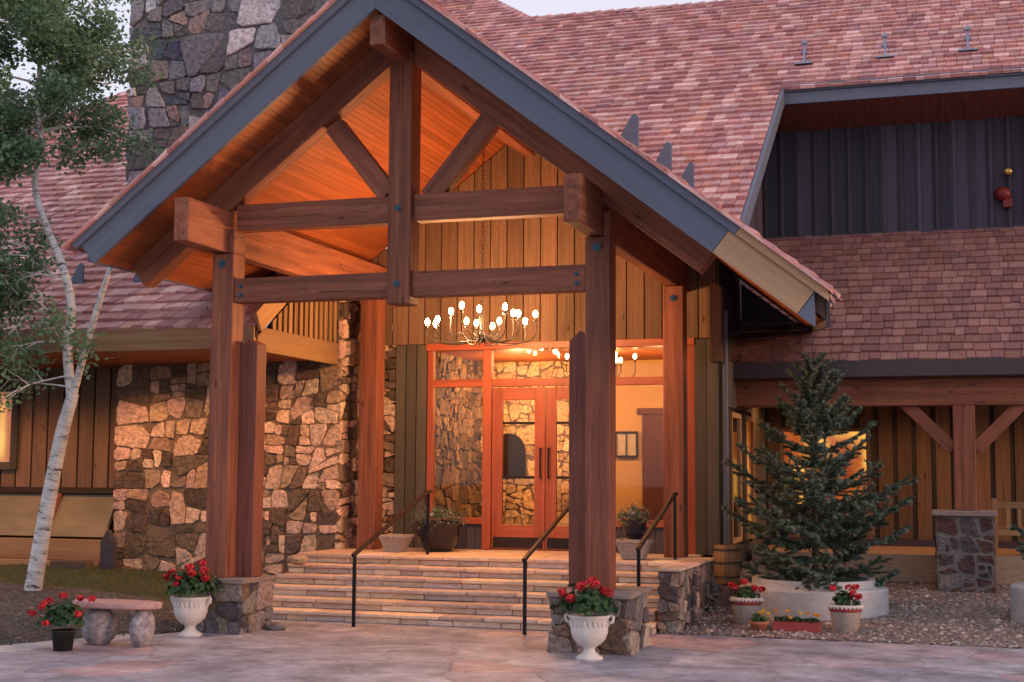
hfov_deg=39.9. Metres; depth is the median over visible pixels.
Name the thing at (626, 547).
stone planter
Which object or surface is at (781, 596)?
round planter
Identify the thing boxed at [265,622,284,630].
boulder
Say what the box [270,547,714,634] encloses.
stone steps
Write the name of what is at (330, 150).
portico
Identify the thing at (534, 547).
handrail
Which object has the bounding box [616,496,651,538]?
potted plant
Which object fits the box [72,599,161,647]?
stone bench
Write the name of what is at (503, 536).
door
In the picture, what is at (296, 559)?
boulder
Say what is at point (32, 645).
kerb
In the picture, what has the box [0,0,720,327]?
sky
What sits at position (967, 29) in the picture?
roof bracket
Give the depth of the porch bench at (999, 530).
21.88 m
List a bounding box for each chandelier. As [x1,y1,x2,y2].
[425,149,537,346]
[565,353,636,376]
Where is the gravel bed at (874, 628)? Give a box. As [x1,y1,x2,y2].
[679,560,1023,648]
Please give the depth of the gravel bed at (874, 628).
18.09 m
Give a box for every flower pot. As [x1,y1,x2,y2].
[27,592,95,651]
[728,579,765,624]
[749,609,769,630]
[827,584,863,631]
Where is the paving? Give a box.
[0,619,1023,681]
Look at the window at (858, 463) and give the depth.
25.08 m
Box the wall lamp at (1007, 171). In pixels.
[1003,167,1011,175]
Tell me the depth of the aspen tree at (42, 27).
19.37 m
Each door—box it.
[491,387,545,549]
[545,387,568,549]
[637,408,663,520]
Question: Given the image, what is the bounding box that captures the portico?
[62,0,842,655]
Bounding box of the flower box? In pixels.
[766,609,820,632]
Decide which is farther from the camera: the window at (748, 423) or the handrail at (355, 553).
the window at (748, 423)
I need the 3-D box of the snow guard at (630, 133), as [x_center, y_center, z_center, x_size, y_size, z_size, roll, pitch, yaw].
[1.386,-2.457,16.591,0.218,0.440,0.050,-1,-6,18]
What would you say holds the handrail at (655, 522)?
on the stone steps
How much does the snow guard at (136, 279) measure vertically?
0.422 m
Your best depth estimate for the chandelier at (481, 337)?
19.65 m
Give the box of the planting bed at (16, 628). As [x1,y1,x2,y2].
[0,582,184,644]
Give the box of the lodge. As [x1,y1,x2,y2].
[0,0,1023,592]
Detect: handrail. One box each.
[351,490,432,626]
[522,504,568,634]
[636,492,677,585]
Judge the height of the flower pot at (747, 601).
0.600 m
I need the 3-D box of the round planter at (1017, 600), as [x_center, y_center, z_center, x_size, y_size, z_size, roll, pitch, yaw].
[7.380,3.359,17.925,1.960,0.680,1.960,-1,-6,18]
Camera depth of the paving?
14.83 m
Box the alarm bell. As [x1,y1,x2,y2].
[994,176,1012,207]
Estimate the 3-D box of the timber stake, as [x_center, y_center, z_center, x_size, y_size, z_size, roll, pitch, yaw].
[-6.491,3.445,22.653,0.240,0.816,0.120,-1,-6,18]
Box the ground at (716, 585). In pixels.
[15,565,720,621]
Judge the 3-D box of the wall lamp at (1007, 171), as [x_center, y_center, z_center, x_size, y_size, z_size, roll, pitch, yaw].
[8.757,-2.997,24.873,0.148,0.150,0.090,-1,-6,18]
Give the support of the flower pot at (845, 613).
on the gravel bed at (874, 628)
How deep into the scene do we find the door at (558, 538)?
21.64 m
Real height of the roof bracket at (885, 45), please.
0.520 m
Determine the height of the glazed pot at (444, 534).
0.783 m
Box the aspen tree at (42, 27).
[0,0,176,590]
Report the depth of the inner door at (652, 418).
26.77 m
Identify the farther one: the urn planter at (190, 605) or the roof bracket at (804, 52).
the roof bracket at (804, 52)
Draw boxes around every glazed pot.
[409,499,468,551]
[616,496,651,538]
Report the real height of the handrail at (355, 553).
1.712 m
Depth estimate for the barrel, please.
19.96 m
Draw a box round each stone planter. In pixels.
[378,534,414,551]
[616,538,654,559]
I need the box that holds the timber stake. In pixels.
[100,530,116,569]
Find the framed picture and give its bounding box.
[616,431,637,457]
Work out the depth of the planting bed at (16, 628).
17.39 m
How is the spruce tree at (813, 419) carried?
in the round planter at (781, 596)
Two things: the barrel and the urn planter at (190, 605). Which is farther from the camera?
the barrel
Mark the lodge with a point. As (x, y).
(856, 174)
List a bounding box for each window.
[0,384,20,469]
[728,412,742,543]
[742,416,755,539]
[780,428,870,506]
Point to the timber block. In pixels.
(77, 564)
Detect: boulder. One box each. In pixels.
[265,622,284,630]
[287,554,308,564]
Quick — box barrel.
[712,544,741,583]
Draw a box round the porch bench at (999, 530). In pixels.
[991,498,1023,554]
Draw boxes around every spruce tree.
[721,330,919,590]
[1009,523,1023,559]
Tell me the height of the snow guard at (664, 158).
0.386 m
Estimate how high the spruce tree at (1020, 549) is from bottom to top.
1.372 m
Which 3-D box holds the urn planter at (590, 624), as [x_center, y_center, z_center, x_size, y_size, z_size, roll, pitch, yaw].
[0.745,2.943,14.978,0.733,0.866,0.670,-1,-6,18]
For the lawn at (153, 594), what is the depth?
20.50 m
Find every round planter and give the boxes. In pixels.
[740,574,888,619]
[1010,576,1023,623]
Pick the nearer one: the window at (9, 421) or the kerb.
the kerb
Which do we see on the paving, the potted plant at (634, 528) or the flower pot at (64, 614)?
the flower pot at (64, 614)
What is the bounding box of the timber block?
[50,559,93,569]
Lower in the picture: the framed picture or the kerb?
the kerb
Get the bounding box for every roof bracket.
[794,39,812,65]
[875,32,894,58]
[958,25,977,51]
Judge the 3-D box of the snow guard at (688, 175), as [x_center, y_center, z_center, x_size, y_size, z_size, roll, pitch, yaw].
[2.035,-1.904,16.328,0.152,0.336,0.050,-1,-6,18]
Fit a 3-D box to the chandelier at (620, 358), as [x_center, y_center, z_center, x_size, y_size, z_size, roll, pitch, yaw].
[1.502,0.420,24.838,1.054,0.527,1.300,-3,-7,35]
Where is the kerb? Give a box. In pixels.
[0,634,129,651]
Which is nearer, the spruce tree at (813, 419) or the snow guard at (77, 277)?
the spruce tree at (813, 419)
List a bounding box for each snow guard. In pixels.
[71,263,84,283]
[133,274,140,282]
[621,113,638,148]
[656,142,671,170]
[681,162,693,187]
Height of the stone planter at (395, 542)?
0.250 m
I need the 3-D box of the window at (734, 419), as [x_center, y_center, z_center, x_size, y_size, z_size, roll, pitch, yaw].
[3.451,2.115,21.841,0.090,2.000,0.960,-1,-6,18]
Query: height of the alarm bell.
0.580 m
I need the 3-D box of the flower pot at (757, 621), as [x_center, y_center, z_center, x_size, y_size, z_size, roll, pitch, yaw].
[3.059,3.461,17.441,0.260,0.289,0.266,-1,-6,18]
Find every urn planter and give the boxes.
[162,559,224,636]
[550,576,618,660]
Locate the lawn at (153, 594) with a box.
[0,564,331,606]

